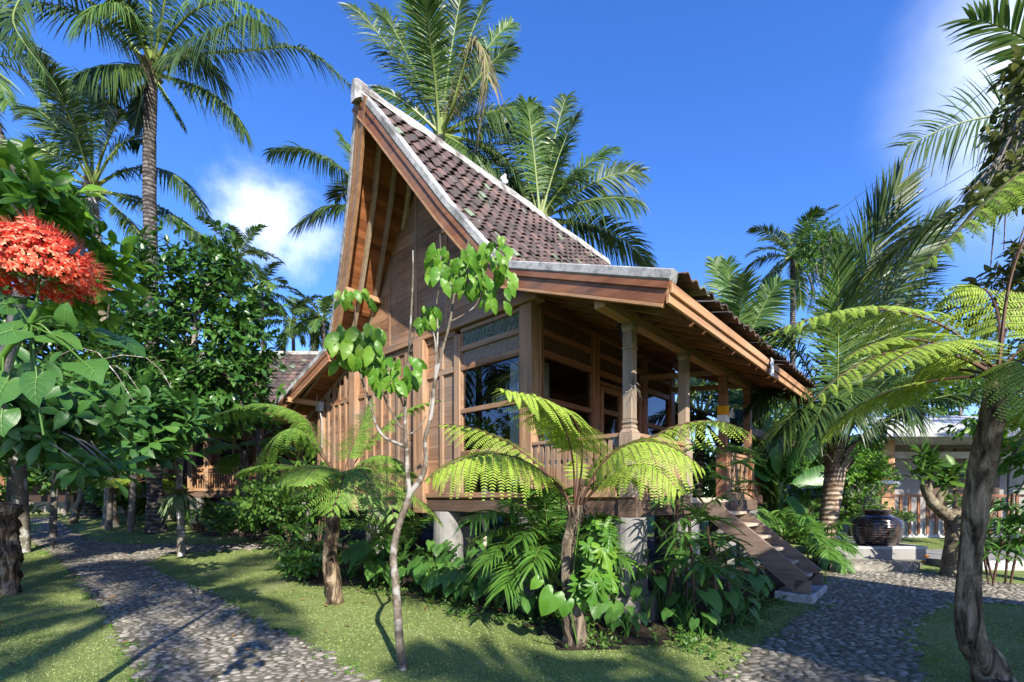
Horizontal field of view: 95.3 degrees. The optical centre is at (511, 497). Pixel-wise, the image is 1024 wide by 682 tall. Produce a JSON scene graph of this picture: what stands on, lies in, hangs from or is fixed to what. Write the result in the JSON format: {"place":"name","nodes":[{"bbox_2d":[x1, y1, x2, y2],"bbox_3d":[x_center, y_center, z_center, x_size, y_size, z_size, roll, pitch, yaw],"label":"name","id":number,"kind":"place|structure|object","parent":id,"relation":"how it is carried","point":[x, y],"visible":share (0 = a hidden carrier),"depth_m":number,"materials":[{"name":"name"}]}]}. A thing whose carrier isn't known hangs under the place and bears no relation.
{"place":"outdoors","nodes":[
{"label":"outdoors","id":0,"kind":"place"},
{"bbox_2d":[30,517,381,681],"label":"path","id":1,"kind":"structure","parent":0,"point":[159,614],"depth_m":5.46,"materials":[{"name":"stone"}]},
{"bbox_2d":[0,504,1023,681],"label":"lawn","id":2,"kind":"structure","parent":0,"point":[260,566],"depth_m":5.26,"materials":[{"name":"plant"}]},
{"bbox_2d":[0,502,23,595],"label":"tree stump","id":3,"kind":"object","parent":2,"relation":"on","point":[11,561],"visible":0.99,"depth_m":7.04,"materials":[{"name":"wood"}]},
{"bbox_2d":[0,315,85,515],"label":"leafy bush","id":4,"kind":"object","parent":2,"relation":"on","point":[5,468],"visible":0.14,"depth_m":11.88,"materials":[{"name":"green plant"}]},
{"bbox_2d":[0,258,94,501],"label":"leafy bush","id":5,"kind":"object","parent":2,"relation":"on","point":[90,345],"visible":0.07,"depth_m":12.06,"materials":[{"name":"green plant"}]},
{"bbox_2d":[0,0,104,518],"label":"coconut palm","id":6,"kind":"object","parent":2,"relation":"on","point":[90,511],"visible":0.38,"depth_m":17.04,"materials":[{"name":"green plant"}]},
{"bbox_2d":[0,458,143,515],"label":"leafy bush","id":7,"kind":"object","parent":2,"relation":"on","point":[41,475],"visible":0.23,"depth_m":18.61,"materials":[{"name":"green plant"}]},
{"bbox_2d":[0,295,145,436],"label":"flowering shrub","id":8,"kind":"object","parent":2,"relation":"on","point":[33,387],"visible":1,"depth_m":1.30,"materials":[{"name":"green plant"}]},
{"bbox_2d":[0,208,112,434],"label":"pagoda flower","id":9,"kind":"object","parent":8,"relation":"attached to","point":[31,247],"visible":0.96,"depth_m":1.29,"materials":[{"name":"plant"}]},
{"bbox_2d":[0,137,150,409],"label":"leafy shrub","id":10,"kind":"object","parent":2,"relation":"on","point":[39,190],"visible":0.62,"depth_m":2.50,"materials":[{"name":"green plant"}]},
{"bbox_2d":[0,360,155,499],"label":"broad leaved tree","id":11,"kind":"object","parent":2,"relation":"on","point":[67,419],"visible":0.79,"depth_m":5.06,"materials":[{"name":"green plant"}]},
{"bbox_2d":[0,319,165,537],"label":"leafy bush","id":12,"kind":"object","parent":2,"relation":"on","point":[53,508],"visible":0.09,"depth_m":12.93,"materials":[{"name":"green plant"}]},
{"bbox_2d":[0,41,214,527],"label":"coconut palm","id":13,"kind":"object","parent":2,"relation":"on","point":[75,122],"visible":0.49,"depth_m":14.86,"materials":[{"name":"green plant"}]},
{"bbox_2d":[29,253,186,529],"bbox_3d":[-12.517,-3.398,14.543,4.340,8.826,2.701,0,0,0],"label":"leafy bush","id":14,"kind":"object","parent":2,"relation":"on","point":[109,511],"visible":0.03,"depth_m":14.44,"materials":[{"name":"green plant"}]},
{"bbox_2d":[0,345,231,552],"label":"broad leaved tree","id":15,"kind":"object","parent":2,"relation":"on","point":[174,422],"visible":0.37,"depth_m":7.81,"materials":[{"name":"green plant"}]},
{"bbox_2d":[0,427,235,512],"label":"pavilion","id":16,"kind":"structure","parent":2,"relation":"on","point":[37,498],"depth_m":20.19,"materials":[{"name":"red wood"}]},
{"bbox_2d":[80,474,167,510],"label":"leafy bush","id":17,"kind":"object","parent":2,"relation":"on","point":[98,499],"visible":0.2,"depth_m":16.40,"materials":[{"name":"green plant"}]},
{"bbox_2d":[62,352,187,532],"bbox_3d":[-11.389,-1.760,13.980,4.878,5.618,2.923,0,0,0],"label":"leafy bush","id":18,"kind":"object","parent":2,"relation":"on","point":[131,514],"visible":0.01,"depth_m":13.94,"materials":[{"name":"green plant"}]},
{"bbox_2d":[89,469,189,523],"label":"tree fern","id":19,"kind":"object","parent":2,"relation":"on","point":[110,483],"visible":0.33,"depth_m":14.95,"materials":[{"name":"green plant"}]},
{"bbox_2d":[117,475,223,519],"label":"leafy bush","id":20,"kind":"object","parent":2,"relation":"on","point":[213,500],"visible":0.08,"depth_m":17.32,"materials":[{"name":"green plant"}]},
{"bbox_2d":[0,0,351,534],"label":"coconut palm","id":21,"kind":"object","parent":2,"relation":"on","point":[152,65],"visible":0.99,"depth_m":13.23,"materials":[{"name":"green plant"}]},
{"bbox_2d":[95,216,294,555],"bbox_3d":[-7.002,-2.396,10.274,4.087,7.364,3.138,0,0,-17],"label":"round tree","id":22,"kind":"object","parent":2,"relation":"on","point":[236,359],"visible":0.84,"depth_m":10.06,"materials":[{"name":"green plant"}]},
{"bbox_2d":[149,488,205,527],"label":"staghorn fern","id":23,"kind":"object","parent":22,"relation":"attached to","point":[175,497],"visible":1,"depth_m":10.02,"materials":[{"name":"green plant"}]},
{"bbox_2d":[116,351,319,522],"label":"timber house","id":24,"kind":"structure","parent":2,"relation":"on","point":[203,477],"depth_m":17.45,"materials":[{"name":"wood"}]},
{"bbox_2d":[218,439,248,479],"bbox_3d":[-10.706,-1.470,17.960,1.180,1.600,0.080,0,0,0],"label":"window","id":25,"kind":"structure","parent":24,"relation":"in","point":[228,451],"depth_m":17.96,"materials":[{"name":"brown wood"}]},
{"bbox_2d":[187,215,284,332],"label":"coconut palm","id":26,"kind":"object","parent":2,"relation":"on","point":[251,232],"visible":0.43,"depth_m":42.32,"materials":[{"name":"green plant"}]},
{"bbox_2d":[224,258,302,350],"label":"coconut palm","id":27,"kind":"object","parent":2,"relation":"on","point":[262,277],"visible":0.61,"depth_m":40.78,"materials":[{"name":"green plant"}]},
{"bbox_2d":[256,294,327,350],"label":"coconut palm","id":28,"kind":"object","parent":2,"relation":"on","point":[292,322],"visible":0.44,"depth_m":43.91,"materials":[{"name":"green plant"}]},
{"bbox_2d":[258,478,342,574],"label":"lady palm","id":29,"kind":"object","parent":2,"relation":"on","point":[289,544],"visible":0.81,"depth_m":8.41,"materials":[{"name":"green plant"}]},
{"bbox_2d":[262,127,358,523],"bbox_3d":[-4.420,-5.730,15.106,6.924,13.591,2.865,0,0,18],"label":"coconut palm","id":30,"kind":"object","parent":2,"relation":"on","point":[337,193],"visible":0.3,"depth_m":15.20,"materials":[{"name":"green plant"}]},
{"bbox_2d":[289,290,333,350],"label":"coconut palm","id":31,"kind":"object","parent":2,"relation":"on","point":[325,306],"visible":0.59,"depth_m":41.57,"materials":[{"name":"green plant"}]},
{"bbox_2d":[199,399,442,604],"bbox_3d":[-2.449,0.035,6.579,2.867,3.080,2.510,0,0,29],"label":"tree fern","id":32,"kind":"object","parent":2,"relation":"on","point":[312,475],"visible":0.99,"depth_m":6.21,"materials":[{"name":"green plant"}]},
{"bbox_2d":[324,232,518,670],"bbox_3d":[-0.781,-0.421,4.083,1.670,3.910,0.565,0,0,0],"label":"sapling tree","id":33,"kind":"object","parent":2,"relation":"on","point":[362,354],"visible":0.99,"depth_m":4.04,"materials":[{"name":"green plant"}]},
{"bbox_2d":[337,0,568,200],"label":"coconut palm","id":34,"kind":"object","parent":2,"relation":"on","point":[432,49],"visible":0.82,"depth_m":14.03,"materials":[{"name":"green plant"}]},
{"bbox_2d":[188,513,806,649],"bbox_3d":[-3.818,1.074,14.244,21.641,0.839,9.024,0,0,42],"label":"soil bed","id":35,"kind":"object","parent":2,"relation":"on","point":[643,637],"visible":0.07,"depth_m":7.07,"materials":[{"name":"soil"}]},
{"bbox_2d":[175,493,234,530],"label":"lady palm","id":36,"kind":"object","parent":35,"relation":"on","point":[207,509],"visible":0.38,"depth_m":14.66,"materials":[{"name":"green plant"}]},
{"bbox_2d":[187,427,297,536],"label":"tree fern","id":37,"kind":"object","parent":35,"relation":"on","point":[242,457],"visible":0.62,"depth_m":13.22,"materials":[{"name":"green plant"}]},
{"bbox_2d":[194,495,318,539],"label":"leafy bush","id":38,"kind":"object","parent":35,"relation":"on","point":[239,517],"visible":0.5,"depth_m":11.50,"materials":[{"name":"green plant"}]},
{"bbox_2d":[234,396,288,534],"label":"tree","id":39,"kind":"object","parent":35,"relation":"on","point":[258,426],"visible":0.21,"depth_m":13.48,"materials":[{"name":"green plant"}]},
{"bbox_2d":[219,457,365,547],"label":"leafy bush","id":40,"kind":"object","parent":35,"relation":"on","point":[269,491],"visible":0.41,"depth_m":10.18,"materials":[{"name":"green plant"}]},
{"bbox_2d":[274,549,322,579],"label":"bush","id":41,"kind":"object","parent":35,"relation":"on","point":[298,564],"visible":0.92,"depth_m":7.77,"materials":[{"name":"green plant"}]},
{"bbox_2d":[292,484,352,550],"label":"lady palm","id":42,"kind":"object","parent":35,"relation":"on","point":[313,507],"visible":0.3,"depth_m":9.66,"materials":[{"name":"green plant"}]},
{"bbox_2d":[337,534,366,577],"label":"taro plant","id":43,"kind":"object","parent":35,"relation":"on","point":[346,555],"visible":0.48,"depth_m":7.96,"materials":[{"name":"green plant"}]},
{"bbox_2d":[348,539,401,588],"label":"taro plant","id":44,"kind":"object","parent":35,"relation":"on","point":[374,570],"visible":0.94,"depth_m":7.34,"materials":[{"name":"green plant"}]},
{"bbox_2d":[340,508,435,565],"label":"areca palm","id":45,"kind":"object","parent":35,"relation":"on","point":[376,539],"visible":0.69,"depth_m":7.65,"materials":[{"name":"plant"}]},
{"bbox_2d":[397,550,435,587],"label":"taro plant","id":46,"kind":"object","parent":35,"relation":"on","point":[402,571],"visible":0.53,"depth_m":7.43,"materials":[{"name":"green plant"}]},
{"bbox_2d":[404,536,442,561],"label":"taro plant","id":47,"kind":"object","parent":35,"relation":"on","point":[434,548],"visible":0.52,"depth_m":8.06,"materials":[{"name":"green plant"}]},
{"bbox_2d":[407,556,456,594],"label":"taro plant","id":48,"kind":"object","parent":35,"relation":"on","point":[421,568],"visible":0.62,"depth_m":6.84,"materials":[{"name":"green plant"}]},
{"bbox_2d":[427,562,477,597],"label":"taro plant","id":49,"kind":"object","parent":35,"relation":"on","point":[446,577],"visible":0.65,"depth_m":6.57,"materials":[{"name":"green plant"}]},
{"bbox_2d":[438,537,485,575],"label":"taro plant","id":50,"kind":"object","parent":35,"relation":"on","point":[459,562],"visible":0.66,"depth_m":7.81,"materials":[{"name":"green plant"}]},
{"bbox_2d":[454,564,492,604],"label":"taro plant","id":51,"kind":"object","parent":35,"relation":"on","point":[466,590],"visible":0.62,"depth_m":6.33,"materials":[{"name":"green plant"}]},
{"bbox_2d":[477,569,516,607],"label":"taro plant","id":52,"kind":"object","parent":35,"relation":"on","point":[499,598],"visible":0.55,"depth_m":6.20,"materials":[{"name":"green plant"}]},
{"bbox_2d":[511,591,538,618],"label":"taro plant","id":53,"kind":"object","parent":35,"relation":"on","point":[527,603],"visible":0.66,"depth_m":5.60,"materials":[{"name":"green plant"}]},
{"bbox_2d":[273,548,791,661],"bbox_3d":[-1.048,1.382,7.852,9.854,0.560,3.975,0,0,32],"label":"ground cover","id":54,"kind":"object","parent":35,"relation":"on","point":[690,636],"visible":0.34,"depth_m":5.60,"materials":[{"name":"green plant"}]},
{"bbox_2d":[453,481,647,610],"bbox_3d":[0.489,0.635,5.899,2.272,1.709,2.657,0,0,0],"label":"areca palm","id":55,"kind":"object","parent":35,"relation":"on","point":[540,541],"visible":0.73,"depth_m":5.31,"materials":[{"name":"plant"}]},
{"bbox_2d":[589,582,626,626],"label":"taro plant","id":56,"kind":"object","parent":35,"relation":"on","point":[597,610],"visible":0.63,"depth_m":5.29,"materials":[{"name":"green plant"}]},
{"bbox_2d":[604,605,647,636],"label":"taro plant","id":57,"kind":"object","parent":35,"relation":"on","point":[611,617],"visible":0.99,"depth_m":4.99,"materials":[{"name":"green plant"}]},
{"bbox_2d":[615,570,675,624],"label":"taro plant","id":58,"kind":"object","parent":35,"relation":"on","point":[660,581],"visible":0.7,"depth_m":5.39,"materials":[{"name":"green plant"}]},
{"bbox_2d":[637,547,701,620],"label":"taro plant","id":59,"kind":"object","parent":35,"relation":"on","point":[650,567],"visible":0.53,"depth_m":5.57,"materials":[{"name":"green plant"}]},
{"bbox_2d":[661,586,722,629],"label":"taro plant","id":60,"kind":"object","parent":35,"relation":"on","point":[712,598],"visible":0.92,"depth_m":5.17,"materials":[{"name":"green plant"}]},
{"bbox_2d":[646,440,777,629],"bbox_3d":[2.056,0.448,5.380,1.491,2.165,1.671,0,0,44],"label":"lady palm","id":61,"kind":"object","parent":35,"relation":"on","point":[686,540],"visible":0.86,"depth_m":5.26,"materials":[{"name":"green plant"}]},
{"bbox_2d":[682,573,743,611],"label":"taro plant","id":62,"kind":"object","parent":35,"relation":"on","point":[733,598],"visible":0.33,"depth_m":5.54,"materials":[{"name":"green plant"}]},
{"bbox_2d":[678,485,766,624],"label":"lady palm","id":63,"kind":"object","parent":35,"relation":"on","point":[729,584],"visible":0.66,"depth_m":5.47,"materials":[{"name":"green plant"}]},
{"bbox_2d":[733,568,774,600],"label":"taro plant","id":64,"kind":"object","parent":35,"relation":"on","point":[759,583],"visible":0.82,"depth_m":6.28,"materials":[{"name":"green plant"}]},
{"bbox_2d":[754,507,831,550],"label":"areca palm","id":65,"kind":"object","parent":35,"relation":"on","point":[778,527],"visible":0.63,"depth_m":8.79,"materials":[{"name":"plant"}]},
{"bbox_2d":[0,542,1018,681],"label":"leaf litter","id":66,"kind":"object","parent":2,"relation":"on","point":[233,634],"visible":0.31,"depth_m":5.67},
{"bbox_2d":[31,516,1014,681],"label":"path edge weeds","id":67,"kind":"object","parent":2,"relation":"on","point":[347,671],"visible":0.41,"depth_m":5.23,"materials":[{"name":"green plant"}]},
{"bbox_2d":[271,78,826,622],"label":"timber house","id":68,"kind":"structure","parent":2,"relation":"on","point":[415,186],"depth_m":8.04,"materials":[{"name":"wood"}]},
{"bbox_2d":[460,308,518,492],"bbox_3d":[-0.302,-1.473,7.552,1.350,2.774,0.238,0,0,43],"label":"window","id":69,"kind":"structure","parent":68,"relation":"in","point":[495,339],"depth_m":7.41,"materials":[{"name":"brown wood"}]},
{"bbox_2d":[542,308,592,486],"bbox_3d":[0.854,-1.430,7.614,0.238,2.860,1.360,0,0,43],"label":"window","id":70,"kind":"structure","parent":68,"relation":"in","point":[564,341],"depth_m":7.49,"materials":[{"name":"red wood"}]},
{"bbox_2d":[600,385,622,490],"bbox_3d":[1.799,-0.995,8.490,0.050,1.970,0.760,0,0,43],"label":"door","id":71,"kind":"structure","parent":68,"relation":"in","point":[603,389],"depth_m":8.44,"materials":[{"name":"red wood"}]},
{"bbox_2d":[600,335,642,397],"bbox_3d":[2.050,-1.430,8.782,0.070,2.860,1.620,0,0,43],"label":"window","id":72,"kind":"structure","parent":68,"relation":"in","point":[611,352],"depth_m":8.57,"materials":[{"name":"red wood"}]},
{"bbox_2d":[648,358,669,438],"bbox_3d":[3.096,-1.430,9.913,0.070,2.860,1.100,0,0,43],"label":"window","id":73,"kind":"structure","parent":68,"relation":"in","point":[660,388],"depth_m":9.95,"materials":[{"name":"wood"}]},
{"bbox_2d":[466,91,658,267],"bbox_3d":[1.160,-5.809,14.498,6.528,13.854,3.668,0,0,0],"label":"coconut palm","id":74,"kind":"object","parent":2,"relation":"on","point":[542,176],"visible":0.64,"depth_m":13.76,"materials":[{"name":"green plant"}]},
{"bbox_2d":[424,388,755,647],"bbox_3d":[0.843,0.357,4.478,3.366,2.416,2.146,0,0,0],"label":"tree fern","id":75,"kind":"object","parent":2,"relation":"on","point":[576,510],"visible":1,"depth_m":4.31,"materials":[{"name":"green plant"}]},
{"bbox_2d":[530,516,620,643],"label":"climbing vine","id":76,"kind":"object","parent":75,"relation":"attached to","point":[595,585],"visible":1,"depth_m":4.47,"materials":[{"name":"green plant"}]},
{"bbox_2d":[686,606,720,638],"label":"taro plant","id":77,"kind":"object","parent":2,"relation":"on","point":[713,616],"visible":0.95,"depth_m":4.92,"materials":[{"name":"green plant"}]},
{"bbox_2d":[674,343,781,532],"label":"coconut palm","id":78,"kind":"object","parent":2,"relation":"on","point":[735,401],"visible":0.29,"depth_m":12.41,"materials":[{"name":"green plant"}]},
{"bbox_2d":[675,402,794,521],"bbox_3d":[6.332,-0.630,12.980,1.660,3.660,5.199,0,0,45],"label":"leafy bush","id":79,"kind":"object","parent":2,"relation":"on","point":[757,433],"visible":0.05,"depth_m":12.26,"materials":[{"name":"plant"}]},
{"bbox_2d":[719,597,761,625],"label":"taro plant","id":80,"kind":"object","parent":2,"relation":"on","point":[726,610],"visible":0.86,"depth_m":5.42,"materials":[{"name":"green plant"}]},
{"bbox_2d":[675,255,834,447],"bbox_3d":[7.505,-3.519,15.345,5.955,9.224,6.521,0,0,27],"label":"coconut palm","id":81,"kind":"object","parent":2,"relation":"on","point":[762,310],"visible":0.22,"depth_m":14.41,"materials":[{"name":"green plant"}]},
{"bbox_2d":[716,416,860,546],"bbox_3d":[7.214,-0.513,11.957,3.817,3.814,0.965,0,0,0],"label":"banana plant","id":82,"kind":"object","parent":2,"relation":"on","point":[811,478],"visible":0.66,"depth_m":12.15,"materials":[{"name":"green plant"}]},
{"bbox_2d":[757,476,821,537],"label":"leafy bush","id":83,"kind":"object","parent":2,"relation":"on","point":[801,495],"visible":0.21,"depth_m":12.59,"materials":[{"name":"green plant"}]},
{"bbox_2d":[742,204,843,366],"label":"coconut palm","id":84,"kind":"object","parent":2,"relation":"on","point":[794,273],"visible":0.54,"depth_m":30.92,"materials":[{"name":"green plant"}]},
{"bbox_2d":[768,433,866,514],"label":"leafy bush","id":85,"kind":"object","parent":2,"relation":"on","point":[782,473],"visible":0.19,"depth_m":12.60,"materials":[{"name":"green plant"}]},
{"bbox_2d":[776,520,862,574],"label":"areca palm","id":86,"kind":"object","parent":2,"relation":"on","point":[836,556],"visible":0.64,"depth_m":8.76,"materials":[{"name":"plant"}]},
{"bbox_2d":[785,212,855,390],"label":"tree","id":87,"kind":"object","parent":2,"relation":"on","point":[820,250],"visible":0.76,"depth_m":26.85,"materials":[{"name":"green plant"}]},
{"bbox_2d":[806,476,888,535],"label":"leafy bush","id":88,"kind":"object","parent":2,"relation":"on","point":[849,502],"visible":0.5,"depth_m":12.31,"materials":[{"name":"green plant"}]},
{"bbox_2d":[809,433,898,536],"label":"leafy bush","id":89,"kind":"object","parent":2,"relation":"on","point":[862,459],"visible":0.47,"depth_m":12.20,"materials":[{"name":"green plant"}]},
{"bbox_2d":[735,152,982,565],"bbox_3d":[7.258,-2.483,9.537,5.701,8.136,3.037,0,0,-11],"label":"coconut palm","id":90,"kind":"object","parent":2,"relation":"on","point":[820,416],"visible":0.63,"depth_m":9.02,"materials":[{"name":"green plant"}]},
{"bbox_2d":[801,276,952,415],"bbox_3d":[18.896,-5.900,23.994,8.137,12.594,2.355,0,0,0],"label":"leafy bush","id":91,"kind":"object","parent":2,"relation":"on","point":[923,307],"visible":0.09,"depth_m":23.87,"materials":[{"name":"green plant"}]},
{"bbox_2d":[757,171,1023,681],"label":"tree fern","id":92,"kind":"object","parent":2,"relation":"on","point":[984,657],"visible":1,"depth_m":3.60,"materials":[{"name":"green plant"}]},
{"bbox_2d":[816,357,981,430],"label":"leafy bush","id":93,"kind":"object","parent":2,"relation":"on","point":[964,386],"visible":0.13,"depth_m":19.83,"materials":[{"name":"green plant"}]},
{"bbox_2d":[784,416,1023,536],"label":"grey building","id":94,"kind":"structure","parent":2,"relation":"on","point":[928,522],"depth_m":13.96,"materials":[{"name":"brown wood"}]},
{"bbox_2d":[928,448,999,518],"bbox_3d":[13.793,-0.421,14.260,2.123,2.159,0.080,0,0,0],"label":"door","id":95,"kind":"structure","parent":94,"relation":"in","point":[996,490],"depth_m":14.22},
{"bbox_2d":[814,536,1023,570],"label":"stone terrace","id":96,"kind":"structure","parent":2,"relation":"on","point":[903,557],"depth_m":9.45,"materials":[{"name":"stone"}]},
{"bbox_2d":[850,509,904,545],"bbox_3d":[7.728,0.647,9.900,0.921,0.785,0.921,0,0,0],"label":"storage jar","id":97,"kind":"object","parent":96,"relation":"on","point":[873,527],"visible":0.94,"depth_m":9.60,"materials":[{"name":"ceramic"}]},
{"bbox_2d":[862,469,917,522],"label":"potted shrub","id":98,"kind":"object","parent":96,"relation":"on","point":[903,514],"visible":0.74,"depth_m":10.30,"materials":[{"name":"green plant"}]},
{"bbox_2d":[898,441,967,576],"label":"frangipani tree","id":99,"kind":"object","parent":2,"relation":"on","point":[949,477],"visible":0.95,"depth_m":8.33,"materials":[{"name":"green plant"}]},
{"bbox_2d":[843,0,1023,309],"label":"coconut palm","id":100,"kind":"object","parent":2,"relation":"on","point":[1001,19],"visible":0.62,"depth_m":6.98,"materials":[{"name":"leaf"},{"name":"bark"}]},
{"bbox_2d":[894,318,1021,428],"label":"leafy bush","id":101,"kind":"object","parent":2,"relation":"on","point":[978,381],"visible":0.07,"depth_m":20.87,"materials":[{"name":"green plant"}]},
{"bbox_2d":[934,44,1023,432],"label":"olive leaved tree","id":102,"kind":"object","parent":2,"relation":"on","point":[1007,164],"visible":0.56,"depth_m":4.70,"materials":[{"name":"green plant"}]},
{"bbox_2d":[937,411,1023,547],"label":"hanging twigs tree","id":103,"kind":"object","parent":2,"relation":"on","point":[1007,463],"visible":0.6,"depth_m":5.69,"materials":[{"name":"green plant"}]},
{"bbox_2d":[952,487,1023,585],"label":"lady palm","id":104,"kind":"object","parent":2,"relation":"on","point":[1002,545],"visible":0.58,"depth_m":7.58,"materials":[{"name":"green plant"}]},
{"bbox_2d":[0,0,1023,489],"label":"sky","id":105,"kind":"structure","parent":0,"point":[741,115],"materials":[{"name":"blue"}]},
{"bbox_2d":[690,434,715,497],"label":"leafy bush","id":106,"kind":"object","parent":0,"point":[711,482],"visible":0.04,"depth_m":13.92,"materials":[{"name":"green plant"}]},
{"bbox_2d":[701,566,1023,681],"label":"path","id":107,"kind":"structure","parent":0,"point":[813,651],"depth_m":5.12,"materials":[{"name":"stone"}]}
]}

